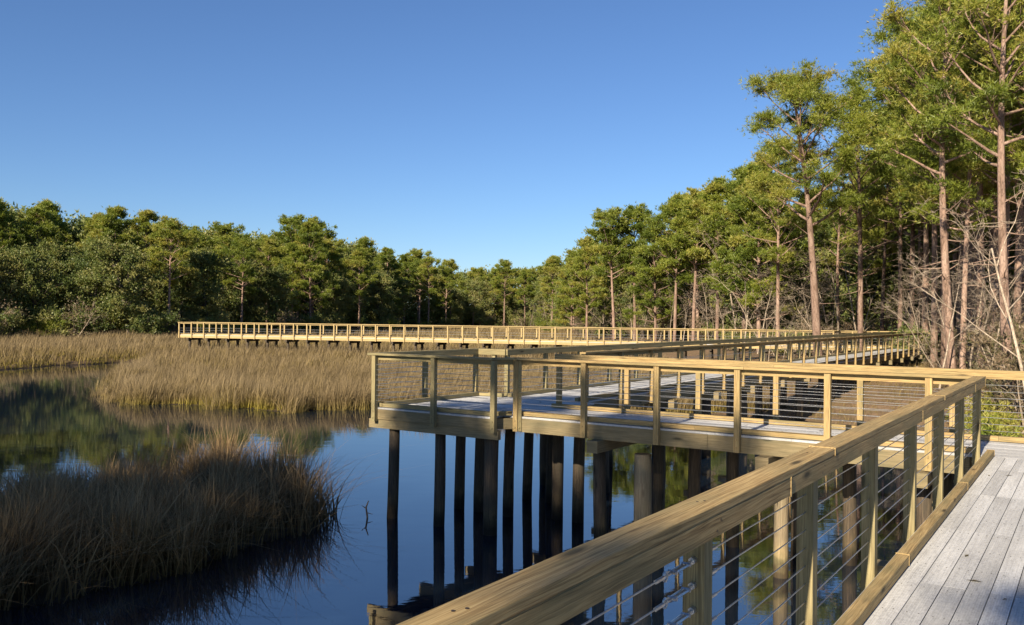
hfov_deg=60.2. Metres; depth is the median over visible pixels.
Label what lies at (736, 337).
shrub
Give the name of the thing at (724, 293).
pine tree
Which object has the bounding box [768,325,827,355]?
shrub
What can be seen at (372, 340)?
boardwalk
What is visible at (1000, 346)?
shrub
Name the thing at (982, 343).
shrub
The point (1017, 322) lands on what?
shrub
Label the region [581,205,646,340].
pine tree
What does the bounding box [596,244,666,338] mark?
leafy tree
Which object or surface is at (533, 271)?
pine tree
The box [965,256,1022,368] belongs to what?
bare tree
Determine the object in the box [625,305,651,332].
bare tree
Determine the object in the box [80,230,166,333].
leafy tree
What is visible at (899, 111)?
pine tree
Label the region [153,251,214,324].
leafy tree
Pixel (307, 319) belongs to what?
shrub
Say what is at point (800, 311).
bare tree
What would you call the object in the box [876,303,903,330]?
bare bush
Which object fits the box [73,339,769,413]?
marsh grass
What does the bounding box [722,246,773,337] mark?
bare tree
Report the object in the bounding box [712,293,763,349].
bare tree
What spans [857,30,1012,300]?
pine tree
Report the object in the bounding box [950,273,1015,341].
bare bush
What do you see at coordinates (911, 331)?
bare tree
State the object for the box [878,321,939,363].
shrub
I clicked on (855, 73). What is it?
pine tree
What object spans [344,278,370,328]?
leafy tree
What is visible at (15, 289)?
leafy tree
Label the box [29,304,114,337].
shrub
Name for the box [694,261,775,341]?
bare tree
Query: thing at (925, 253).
pine tree
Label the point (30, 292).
leafy tree
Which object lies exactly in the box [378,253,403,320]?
pine tree
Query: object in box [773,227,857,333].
bare tree
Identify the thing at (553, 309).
leafy tree
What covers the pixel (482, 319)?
shrub
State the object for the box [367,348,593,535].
overlook platform
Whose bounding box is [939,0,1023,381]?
pine tree
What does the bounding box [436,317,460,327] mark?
shrub
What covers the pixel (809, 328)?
bare bush
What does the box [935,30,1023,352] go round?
pine tree
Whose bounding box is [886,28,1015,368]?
pine tree
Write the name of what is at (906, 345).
shrub
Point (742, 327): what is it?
bare bush
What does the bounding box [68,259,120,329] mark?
leafy tree
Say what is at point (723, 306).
bare tree
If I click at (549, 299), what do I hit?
leafy tree
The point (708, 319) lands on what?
bare bush
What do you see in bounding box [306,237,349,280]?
pine tree
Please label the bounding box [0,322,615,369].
marsh grass
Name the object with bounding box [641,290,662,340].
bare tree
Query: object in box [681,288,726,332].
bare tree
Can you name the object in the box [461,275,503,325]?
leafy tree
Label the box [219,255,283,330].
leafy tree
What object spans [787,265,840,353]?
bare tree
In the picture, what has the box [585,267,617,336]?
leafy tree
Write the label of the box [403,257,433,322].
pine tree
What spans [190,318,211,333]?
shrub
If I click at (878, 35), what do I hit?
pine tree
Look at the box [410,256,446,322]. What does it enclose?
pine tree
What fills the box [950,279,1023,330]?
bare bush
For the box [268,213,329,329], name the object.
pine tree
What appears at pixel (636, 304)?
bare tree
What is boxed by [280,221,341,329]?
pine tree
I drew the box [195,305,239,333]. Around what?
shrub
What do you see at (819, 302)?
bare tree
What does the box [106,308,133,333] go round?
shrub
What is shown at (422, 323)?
shrub
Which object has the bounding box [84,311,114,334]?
shrub
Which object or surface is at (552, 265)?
pine tree
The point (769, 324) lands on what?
shrub
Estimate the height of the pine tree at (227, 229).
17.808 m
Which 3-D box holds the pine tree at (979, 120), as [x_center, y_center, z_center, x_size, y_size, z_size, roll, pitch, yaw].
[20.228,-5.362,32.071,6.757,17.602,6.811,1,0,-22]
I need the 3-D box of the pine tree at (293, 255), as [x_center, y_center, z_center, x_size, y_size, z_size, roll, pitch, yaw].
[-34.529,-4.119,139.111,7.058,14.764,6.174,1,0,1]
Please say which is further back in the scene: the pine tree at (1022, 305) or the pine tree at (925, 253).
the pine tree at (925, 253)
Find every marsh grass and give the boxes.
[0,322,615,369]
[0,415,434,610]
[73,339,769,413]
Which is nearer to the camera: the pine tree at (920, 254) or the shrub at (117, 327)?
the pine tree at (920, 254)
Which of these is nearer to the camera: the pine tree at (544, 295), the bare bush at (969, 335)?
the bare bush at (969, 335)
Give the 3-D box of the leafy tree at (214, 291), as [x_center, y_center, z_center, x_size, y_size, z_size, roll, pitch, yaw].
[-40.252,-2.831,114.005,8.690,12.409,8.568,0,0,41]
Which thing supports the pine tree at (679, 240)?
on the ground at (808, 410)
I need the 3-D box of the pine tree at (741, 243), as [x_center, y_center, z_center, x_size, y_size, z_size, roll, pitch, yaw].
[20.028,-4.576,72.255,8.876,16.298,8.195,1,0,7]
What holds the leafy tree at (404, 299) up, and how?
on the ground at (808, 410)
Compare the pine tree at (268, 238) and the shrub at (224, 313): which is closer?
the shrub at (224, 313)
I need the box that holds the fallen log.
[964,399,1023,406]
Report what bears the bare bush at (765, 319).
on the ground at (808, 410)
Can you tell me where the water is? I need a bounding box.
[0,362,903,624]
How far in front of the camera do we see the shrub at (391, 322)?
165.66 m
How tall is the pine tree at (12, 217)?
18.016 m
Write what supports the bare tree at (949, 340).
on the ground at (808, 410)
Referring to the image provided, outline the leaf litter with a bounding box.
[459,401,1005,599]
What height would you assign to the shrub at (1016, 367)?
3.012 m
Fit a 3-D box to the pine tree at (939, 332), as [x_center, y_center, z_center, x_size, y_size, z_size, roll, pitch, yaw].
[30.132,-8.141,61.638,9.565,23.925,8.257,1,0,0]
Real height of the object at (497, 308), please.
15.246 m
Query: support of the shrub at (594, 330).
on the ground at (808, 410)
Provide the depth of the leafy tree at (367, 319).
181.35 m
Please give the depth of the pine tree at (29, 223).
110.25 m
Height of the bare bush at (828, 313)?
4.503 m
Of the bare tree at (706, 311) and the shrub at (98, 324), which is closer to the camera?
the bare tree at (706, 311)
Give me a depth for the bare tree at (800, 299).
70.85 m
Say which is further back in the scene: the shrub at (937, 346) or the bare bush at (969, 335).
the shrub at (937, 346)
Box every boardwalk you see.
[178,322,929,360]
[397,376,1023,624]
[504,332,928,492]
[513,354,1023,578]
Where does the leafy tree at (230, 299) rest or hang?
on the ground at (808, 410)
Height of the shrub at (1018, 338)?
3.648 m
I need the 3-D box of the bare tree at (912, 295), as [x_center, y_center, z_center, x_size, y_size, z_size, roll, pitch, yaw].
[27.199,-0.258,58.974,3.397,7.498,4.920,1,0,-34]
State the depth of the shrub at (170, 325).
105.78 m
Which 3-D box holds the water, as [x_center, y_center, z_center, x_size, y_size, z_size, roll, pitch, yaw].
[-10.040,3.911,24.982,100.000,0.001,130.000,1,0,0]
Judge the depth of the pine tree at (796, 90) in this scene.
51.16 m
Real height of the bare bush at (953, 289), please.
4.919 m
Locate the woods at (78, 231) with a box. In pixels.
[0,198,596,332]
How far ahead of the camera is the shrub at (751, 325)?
75.95 m
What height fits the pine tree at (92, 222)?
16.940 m
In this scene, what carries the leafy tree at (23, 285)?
on the ground at (808, 410)
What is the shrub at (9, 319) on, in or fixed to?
on the ground at (808, 410)
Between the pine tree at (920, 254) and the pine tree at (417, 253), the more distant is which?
the pine tree at (417, 253)
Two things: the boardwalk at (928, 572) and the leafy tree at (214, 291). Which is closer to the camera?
the boardwalk at (928, 572)
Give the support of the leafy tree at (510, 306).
on the ground at (808, 410)
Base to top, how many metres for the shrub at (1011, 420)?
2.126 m
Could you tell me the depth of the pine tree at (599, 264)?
149.81 m
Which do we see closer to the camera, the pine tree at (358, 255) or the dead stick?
the dead stick
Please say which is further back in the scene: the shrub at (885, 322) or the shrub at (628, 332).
the shrub at (628, 332)
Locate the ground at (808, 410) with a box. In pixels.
[0,324,1023,608]
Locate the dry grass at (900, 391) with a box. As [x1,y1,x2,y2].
[671,355,1023,433]
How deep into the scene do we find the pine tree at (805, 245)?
94.30 m
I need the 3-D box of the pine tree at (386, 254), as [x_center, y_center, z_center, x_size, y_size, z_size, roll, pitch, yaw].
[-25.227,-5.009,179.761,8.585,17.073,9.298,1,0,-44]
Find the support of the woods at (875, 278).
on the ground at (808, 410)
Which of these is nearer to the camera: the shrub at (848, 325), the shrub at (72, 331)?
the shrub at (848, 325)
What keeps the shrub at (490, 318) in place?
on the ground at (808, 410)
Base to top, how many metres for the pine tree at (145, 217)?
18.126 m
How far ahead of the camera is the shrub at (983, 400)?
28.71 m
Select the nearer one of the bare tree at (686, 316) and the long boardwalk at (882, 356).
the long boardwalk at (882, 356)
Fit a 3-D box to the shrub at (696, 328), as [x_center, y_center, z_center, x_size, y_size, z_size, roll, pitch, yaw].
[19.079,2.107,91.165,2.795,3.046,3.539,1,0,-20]
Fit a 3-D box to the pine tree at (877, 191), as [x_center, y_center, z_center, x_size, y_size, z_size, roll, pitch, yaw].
[22.290,-5.625,56.815,6.375,18.472,7.385,1,0,-25]
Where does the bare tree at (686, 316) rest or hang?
on the ground at (808, 410)
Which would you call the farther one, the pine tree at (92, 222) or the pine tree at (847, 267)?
the pine tree at (92, 222)
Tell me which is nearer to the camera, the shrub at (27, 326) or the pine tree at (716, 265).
the pine tree at (716, 265)
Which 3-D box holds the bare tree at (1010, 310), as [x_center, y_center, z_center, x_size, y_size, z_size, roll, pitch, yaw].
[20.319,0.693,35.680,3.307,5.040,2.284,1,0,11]
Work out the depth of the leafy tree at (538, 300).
201.08 m
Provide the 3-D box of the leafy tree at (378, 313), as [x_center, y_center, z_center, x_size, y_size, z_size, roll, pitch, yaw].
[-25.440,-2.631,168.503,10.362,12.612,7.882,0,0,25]
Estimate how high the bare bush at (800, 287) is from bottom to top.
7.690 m
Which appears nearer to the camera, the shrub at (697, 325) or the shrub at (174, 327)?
the shrub at (697, 325)
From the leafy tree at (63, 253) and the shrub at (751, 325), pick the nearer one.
the shrub at (751, 325)
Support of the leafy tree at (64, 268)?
on the ground at (808, 410)
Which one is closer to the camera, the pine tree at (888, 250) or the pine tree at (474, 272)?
the pine tree at (888, 250)
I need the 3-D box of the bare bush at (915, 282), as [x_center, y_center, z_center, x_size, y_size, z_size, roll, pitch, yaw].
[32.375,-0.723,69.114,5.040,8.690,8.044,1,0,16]
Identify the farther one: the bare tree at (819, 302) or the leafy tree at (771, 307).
the leafy tree at (771, 307)
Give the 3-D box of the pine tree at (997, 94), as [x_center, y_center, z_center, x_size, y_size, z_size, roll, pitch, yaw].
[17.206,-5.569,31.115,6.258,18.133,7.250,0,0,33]
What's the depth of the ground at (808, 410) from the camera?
35.12 m
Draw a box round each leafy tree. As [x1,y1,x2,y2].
[0,241,76,324]
[0,247,61,327]
[0,249,41,326]
[30,234,93,328]
[37,254,85,331]
[59,246,138,331]
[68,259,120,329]
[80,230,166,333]
[112,244,178,314]
[146,260,173,319]
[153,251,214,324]
[163,244,237,327]
[207,258,249,325]
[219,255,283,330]
[248,262,300,328]
[311,265,353,323]
[324,276,358,329]
[334,274,357,323]
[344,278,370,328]
[360,266,401,326]
[363,296,384,327]
[364,269,407,322]
[389,273,419,321]
[447,286,474,324]
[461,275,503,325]
[499,288,523,325]
[529,286,551,321]
[544,278,572,326]
[550,288,569,325]
[552,261,593,329]
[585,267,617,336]
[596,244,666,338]
[623,247,705,340]
[708,205,820,348]
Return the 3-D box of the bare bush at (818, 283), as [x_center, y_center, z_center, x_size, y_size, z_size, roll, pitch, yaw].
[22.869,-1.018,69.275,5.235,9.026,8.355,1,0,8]
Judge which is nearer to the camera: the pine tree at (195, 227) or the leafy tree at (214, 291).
the leafy tree at (214, 291)
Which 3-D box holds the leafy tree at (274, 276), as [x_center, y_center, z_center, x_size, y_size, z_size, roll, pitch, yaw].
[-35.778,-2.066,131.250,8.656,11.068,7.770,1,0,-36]
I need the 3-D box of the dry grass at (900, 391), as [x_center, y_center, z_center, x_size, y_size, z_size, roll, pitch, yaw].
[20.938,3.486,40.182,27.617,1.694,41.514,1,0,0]
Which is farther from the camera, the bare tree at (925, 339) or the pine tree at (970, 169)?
the pine tree at (970, 169)
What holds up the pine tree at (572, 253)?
on the ground at (808, 410)
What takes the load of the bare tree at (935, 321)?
on the ground at (808, 410)
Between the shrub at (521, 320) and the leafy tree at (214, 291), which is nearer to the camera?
the leafy tree at (214, 291)
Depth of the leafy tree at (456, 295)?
203.58 m
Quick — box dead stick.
[363,501,370,517]
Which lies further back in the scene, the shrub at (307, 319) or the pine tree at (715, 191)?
the shrub at (307, 319)
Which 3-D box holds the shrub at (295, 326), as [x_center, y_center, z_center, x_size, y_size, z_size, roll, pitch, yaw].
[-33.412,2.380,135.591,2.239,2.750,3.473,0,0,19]
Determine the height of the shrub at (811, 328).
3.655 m
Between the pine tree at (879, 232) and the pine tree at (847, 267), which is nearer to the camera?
the pine tree at (879, 232)
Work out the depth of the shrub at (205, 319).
112.17 m
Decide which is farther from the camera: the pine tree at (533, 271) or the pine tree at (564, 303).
the pine tree at (533, 271)
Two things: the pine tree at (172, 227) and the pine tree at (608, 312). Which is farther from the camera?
the pine tree at (608, 312)
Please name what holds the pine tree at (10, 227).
on the ground at (808, 410)
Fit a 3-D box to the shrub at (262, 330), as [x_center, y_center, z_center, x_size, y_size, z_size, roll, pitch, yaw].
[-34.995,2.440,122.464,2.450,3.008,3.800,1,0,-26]
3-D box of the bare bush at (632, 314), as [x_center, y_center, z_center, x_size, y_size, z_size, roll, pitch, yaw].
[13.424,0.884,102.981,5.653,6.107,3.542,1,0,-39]
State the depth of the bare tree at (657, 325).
97.44 m
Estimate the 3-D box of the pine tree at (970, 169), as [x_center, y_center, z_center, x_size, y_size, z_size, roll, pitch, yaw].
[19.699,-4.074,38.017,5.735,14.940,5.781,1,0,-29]
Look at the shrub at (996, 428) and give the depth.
24.32 m
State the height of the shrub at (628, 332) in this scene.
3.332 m
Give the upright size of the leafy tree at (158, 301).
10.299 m
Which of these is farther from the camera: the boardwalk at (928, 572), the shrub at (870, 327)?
the shrub at (870, 327)
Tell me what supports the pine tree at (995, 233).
on the ground at (808, 410)
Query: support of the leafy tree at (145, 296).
on the ground at (808, 410)
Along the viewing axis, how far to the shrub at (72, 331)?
96.86 m
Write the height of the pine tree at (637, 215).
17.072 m
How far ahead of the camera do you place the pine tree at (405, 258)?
199.39 m
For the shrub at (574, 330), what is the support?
on the ground at (808, 410)
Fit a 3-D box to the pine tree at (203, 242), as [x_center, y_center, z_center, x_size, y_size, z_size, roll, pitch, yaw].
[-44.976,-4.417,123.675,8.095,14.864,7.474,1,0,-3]
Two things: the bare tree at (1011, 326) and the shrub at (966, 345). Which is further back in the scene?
the shrub at (966, 345)
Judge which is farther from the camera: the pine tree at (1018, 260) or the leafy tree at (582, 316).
the leafy tree at (582, 316)
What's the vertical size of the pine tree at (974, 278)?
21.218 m
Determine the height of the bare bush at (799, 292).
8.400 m
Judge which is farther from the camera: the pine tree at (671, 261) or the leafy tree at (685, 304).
the leafy tree at (685, 304)
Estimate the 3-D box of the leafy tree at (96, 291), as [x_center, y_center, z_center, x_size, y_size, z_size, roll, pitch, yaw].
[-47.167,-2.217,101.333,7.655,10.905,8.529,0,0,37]
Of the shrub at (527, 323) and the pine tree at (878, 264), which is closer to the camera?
the pine tree at (878, 264)
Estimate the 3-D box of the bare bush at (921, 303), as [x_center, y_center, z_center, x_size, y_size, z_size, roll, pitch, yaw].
[27.822,0.387,59.548,3.619,6.249,4.011,0,0,24]
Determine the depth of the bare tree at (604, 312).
120.34 m
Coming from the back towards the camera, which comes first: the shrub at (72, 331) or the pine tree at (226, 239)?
the pine tree at (226, 239)
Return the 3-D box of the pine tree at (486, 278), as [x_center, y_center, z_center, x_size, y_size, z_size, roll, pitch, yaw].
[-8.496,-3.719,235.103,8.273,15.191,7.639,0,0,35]
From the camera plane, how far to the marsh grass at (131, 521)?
14.08 m
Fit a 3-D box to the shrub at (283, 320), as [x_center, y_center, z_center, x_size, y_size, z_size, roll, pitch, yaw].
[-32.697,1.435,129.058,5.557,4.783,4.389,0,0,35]
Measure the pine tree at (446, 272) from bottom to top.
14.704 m
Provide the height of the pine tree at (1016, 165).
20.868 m
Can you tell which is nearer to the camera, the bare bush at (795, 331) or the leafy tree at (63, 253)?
the bare bush at (795, 331)
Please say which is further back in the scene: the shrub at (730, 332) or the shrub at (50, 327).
the shrub at (50, 327)
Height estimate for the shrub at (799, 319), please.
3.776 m
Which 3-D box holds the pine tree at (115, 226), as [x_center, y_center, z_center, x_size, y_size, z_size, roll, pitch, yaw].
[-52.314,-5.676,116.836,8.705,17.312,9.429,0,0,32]
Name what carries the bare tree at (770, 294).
on the ground at (808, 410)
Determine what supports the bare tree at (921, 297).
on the ground at (808, 410)
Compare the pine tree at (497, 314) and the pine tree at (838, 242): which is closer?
the pine tree at (838, 242)
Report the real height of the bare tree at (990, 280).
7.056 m
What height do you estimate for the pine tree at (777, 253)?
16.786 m
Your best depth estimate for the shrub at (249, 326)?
122.23 m
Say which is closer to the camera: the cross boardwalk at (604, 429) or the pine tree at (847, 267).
the cross boardwalk at (604, 429)
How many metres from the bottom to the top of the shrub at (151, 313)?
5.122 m
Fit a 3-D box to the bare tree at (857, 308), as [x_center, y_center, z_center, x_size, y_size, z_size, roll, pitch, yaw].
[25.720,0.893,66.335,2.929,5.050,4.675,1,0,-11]
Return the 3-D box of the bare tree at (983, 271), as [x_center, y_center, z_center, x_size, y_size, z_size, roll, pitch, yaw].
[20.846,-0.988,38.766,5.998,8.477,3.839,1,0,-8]
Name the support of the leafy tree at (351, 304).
on the ground at (808, 410)
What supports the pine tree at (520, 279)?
on the ground at (808, 410)
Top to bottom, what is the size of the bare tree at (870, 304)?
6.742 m
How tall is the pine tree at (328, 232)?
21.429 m
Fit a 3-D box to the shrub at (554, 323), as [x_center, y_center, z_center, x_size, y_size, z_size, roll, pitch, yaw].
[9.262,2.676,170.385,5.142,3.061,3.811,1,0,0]
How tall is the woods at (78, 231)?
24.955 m
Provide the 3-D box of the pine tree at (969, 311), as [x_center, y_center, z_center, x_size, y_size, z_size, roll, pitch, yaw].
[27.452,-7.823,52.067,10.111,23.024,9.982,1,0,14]
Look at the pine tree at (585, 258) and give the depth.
115.21 m
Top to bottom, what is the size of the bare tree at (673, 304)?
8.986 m
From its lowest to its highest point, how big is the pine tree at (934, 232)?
19.316 m
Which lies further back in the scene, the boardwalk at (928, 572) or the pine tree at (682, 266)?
the pine tree at (682, 266)
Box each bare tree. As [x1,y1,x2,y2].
[595,295,623,326]
[616,273,648,340]
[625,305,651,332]
[639,306,669,341]
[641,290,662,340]
[650,272,702,341]
[673,302,698,340]
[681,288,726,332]
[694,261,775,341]
[695,216,736,332]
[695,284,725,331]
[708,282,737,337]
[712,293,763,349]
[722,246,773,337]
[741,259,801,353]
[760,293,790,329]
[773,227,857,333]
[777,288,832,354]
[780,279,829,353]
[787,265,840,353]
[790,281,846,355]
[819,262,882,353]
[834,293,884,344]
[849,268,906,330]
[871,264,924,357]
[871,298,943,367]
[879,302,967,367]
[887,266,959,335]
[889,168,1023,389]
[891,255,956,328]
[896,230,958,302]
[897,249,998,388]
[901,264,938,332]
[932,200,1023,368]
[963,208,1023,387]
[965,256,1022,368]
[967,269,1023,320]
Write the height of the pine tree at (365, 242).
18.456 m
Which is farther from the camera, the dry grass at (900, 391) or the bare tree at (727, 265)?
the bare tree at (727, 265)
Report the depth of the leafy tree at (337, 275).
151.92 m
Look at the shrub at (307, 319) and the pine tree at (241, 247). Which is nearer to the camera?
the pine tree at (241, 247)
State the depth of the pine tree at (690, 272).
105.04 m
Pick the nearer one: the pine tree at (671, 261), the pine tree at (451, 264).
the pine tree at (671, 261)
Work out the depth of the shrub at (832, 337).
63.77 m
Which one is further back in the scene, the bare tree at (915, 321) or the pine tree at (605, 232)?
the pine tree at (605, 232)
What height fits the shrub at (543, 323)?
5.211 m
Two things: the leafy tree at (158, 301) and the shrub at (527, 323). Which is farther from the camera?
the shrub at (527, 323)
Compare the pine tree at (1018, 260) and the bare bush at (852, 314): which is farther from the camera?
the bare bush at (852, 314)
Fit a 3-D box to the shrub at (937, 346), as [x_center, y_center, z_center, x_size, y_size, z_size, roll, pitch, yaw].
[22.183,1.830,45.840,3.745,3.223,2.958,0,0,20]
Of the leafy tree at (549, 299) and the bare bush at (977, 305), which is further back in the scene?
the leafy tree at (549, 299)
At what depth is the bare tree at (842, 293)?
68.02 m
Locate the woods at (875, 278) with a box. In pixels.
[549,177,1023,353]
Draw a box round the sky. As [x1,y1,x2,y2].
[0,0,925,317]
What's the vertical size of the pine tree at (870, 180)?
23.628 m
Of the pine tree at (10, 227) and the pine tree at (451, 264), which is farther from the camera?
the pine tree at (451, 264)
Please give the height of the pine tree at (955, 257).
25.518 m
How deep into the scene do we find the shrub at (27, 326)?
95.93 m
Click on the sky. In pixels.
(472, 133)
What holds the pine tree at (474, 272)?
on the ground at (808, 410)
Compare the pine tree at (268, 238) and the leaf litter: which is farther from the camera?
the pine tree at (268, 238)
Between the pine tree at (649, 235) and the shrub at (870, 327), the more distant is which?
the pine tree at (649, 235)
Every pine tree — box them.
[0,197,20,281]
[0,200,21,254]
[4,203,68,328]
[13,198,72,296]
[74,205,138,328]
[76,212,124,287]
[128,208,172,304]
[142,215,200,328]
[162,224,209,330]
[174,229,211,331]
[204,221,251,263]
[208,233,242,320]
[213,236,266,330]
[251,235,287,327]
[251,238,293,329]
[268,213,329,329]
[270,241,312,328]
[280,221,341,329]
[296,215,339,316]
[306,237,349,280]
[339,246,378,330]
[341,235,380,327]
[373,246,409,319]
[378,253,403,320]
[390,252,422,324]
[399,248,436,322]
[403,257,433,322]
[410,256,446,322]
[433,266,458,319]
[438,259,466,324]
[459,267,485,325]
[466,271,490,324]
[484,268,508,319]
[490,258,520,325]
[493,274,509,317]
[510,269,541,328]
[520,267,539,315]
[535,255,563,324]
[537,255,562,326]
[547,257,592,332]
[552,249,590,333]
[564,235,607,339]
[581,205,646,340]
[584,238,629,338]
[590,242,618,331]
[610,202,675,339]
[621,221,687,341]
[641,194,709,341]
[654,187,743,340]
[657,192,719,340]
[664,194,725,338]
[676,175,751,339]
[697,162,782,349]
[702,161,808,351]
[704,191,804,324]
[720,137,832,355]
[733,57,887,356]
[787,187,852,317]
[802,160,882,329]
[811,87,905,350]
[819,172,902,329]
[826,111,931,298]
[827,38,930,231]
[842,127,922,344]
[845,89,937,330]
[846,54,950,360]
[852,96,950,329]
[855,0,999,330]
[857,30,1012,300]
[862,0,1023,385]
[864,0,1022,369]
[865,125,937,328]
[867,45,959,367]
[873,47,955,352]
[876,0,1018,367]
[884,51,1023,366]
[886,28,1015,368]
[889,121,958,328]
[892,44,1023,368]
[907,0,1023,283]
[907,0,1023,398]
[916,2,1023,362]
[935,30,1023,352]
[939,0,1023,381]
[951,197,1011,360]
[953,0,1023,159]
[953,13,1023,183]
[985,157,1023,323]
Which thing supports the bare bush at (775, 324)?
on the ground at (808, 410)
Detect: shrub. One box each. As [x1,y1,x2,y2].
[0,299,29,338]
[0,306,32,336]
[1,319,26,336]
[17,319,46,333]
[26,313,71,337]
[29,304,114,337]
[55,296,108,337]
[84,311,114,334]
[102,305,170,333]
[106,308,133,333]
[121,308,184,336]
[155,305,187,332]
[157,323,175,333]
[179,311,232,333]
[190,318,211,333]
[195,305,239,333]
[228,318,256,333]
[253,322,266,334]
[273,306,304,334]
[286,322,302,333]
[292,311,332,333]
[306,311,343,331]
[363,320,388,330]
[383,312,399,331]
[415,320,431,328]
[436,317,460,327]
[473,315,501,328]
[484,313,496,325]
[511,315,535,328]
[513,317,524,328]
[533,318,556,332]
[547,319,568,331]
[565,317,582,332]
[579,317,599,339]
[624,319,645,340]
[636,315,669,341]
[683,319,707,340]
[685,311,728,340]
[698,320,748,339]
[721,332,747,350]
[722,327,762,349]
[728,313,774,350]
[748,325,794,351]
[754,313,782,335]
[758,325,793,354]
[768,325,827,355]
[782,312,830,354]
[789,316,834,353]
[821,319,853,353]
[830,317,864,350]
[845,315,886,351]
[866,307,920,345]
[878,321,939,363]
[886,329,955,364]
[900,318,971,368]
[945,389,1003,427]
[952,315,1023,411]
[954,320,996,367]
[958,296,1023,386]
[964,392,1023,436]
[966,402,1023,436]
[968,321,1023,368]
[970,347,1023,429]
[980,313,1023,389]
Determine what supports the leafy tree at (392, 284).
on the ground at (808, 410)
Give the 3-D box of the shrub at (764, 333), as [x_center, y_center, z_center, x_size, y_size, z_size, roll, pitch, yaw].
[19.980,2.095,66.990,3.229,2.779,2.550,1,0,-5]
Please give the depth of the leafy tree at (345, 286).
148.10 m
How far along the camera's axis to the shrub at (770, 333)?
72.00 m
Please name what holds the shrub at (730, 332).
on the ground at (808, 410)
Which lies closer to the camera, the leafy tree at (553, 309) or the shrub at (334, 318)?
the shrub at (334, 318)
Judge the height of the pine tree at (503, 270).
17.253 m
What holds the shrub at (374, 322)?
on the ground at (808, 410)
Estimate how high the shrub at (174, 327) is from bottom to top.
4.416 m
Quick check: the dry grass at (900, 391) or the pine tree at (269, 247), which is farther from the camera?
the pine tree at (269, 247)
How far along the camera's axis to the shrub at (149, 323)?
101.38 m
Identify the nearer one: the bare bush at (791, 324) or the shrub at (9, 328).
the bare bush at (791, 324)
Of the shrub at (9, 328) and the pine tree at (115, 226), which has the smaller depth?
the shrub at (9, 328)
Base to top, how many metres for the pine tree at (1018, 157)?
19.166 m
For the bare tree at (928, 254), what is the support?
on the ground at (808, 410)
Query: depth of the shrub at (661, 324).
99.51 m
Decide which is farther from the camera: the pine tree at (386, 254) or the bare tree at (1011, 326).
the pine tree at (386, 254)
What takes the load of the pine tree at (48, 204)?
on the ground at (808, 410)
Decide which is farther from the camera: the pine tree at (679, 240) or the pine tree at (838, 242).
the pine tree at (679, 240)
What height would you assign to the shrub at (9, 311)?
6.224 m
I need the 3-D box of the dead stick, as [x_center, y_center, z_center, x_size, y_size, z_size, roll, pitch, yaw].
[-2.787,4.082,16.990,0.214,0.934,0.056,1,0,0]
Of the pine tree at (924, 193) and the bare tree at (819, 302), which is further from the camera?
the bare tree at (819, 302)
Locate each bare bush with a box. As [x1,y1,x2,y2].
[616,297,643,339]
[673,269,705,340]
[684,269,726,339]
[689,292,725,335]
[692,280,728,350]
[724,304,755,337]
[751,297,780,336]
[763,295,791,361]
[764,266,835,317]
[765,254,836,320]
[772,303,808,358]
[773,243,841,352]
[776,323,814,347]
[792,303,830,357]
[808,299,844,353]
[818,243,891,330]
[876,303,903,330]
[895,247,939,324]
[897,278,954,328]
[931,271,1022,369]
[937,270,1021,364]
[943,288,999,368]
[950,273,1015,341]
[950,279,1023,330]
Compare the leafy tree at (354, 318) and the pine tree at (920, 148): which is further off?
the leafy tree at (354, 318)

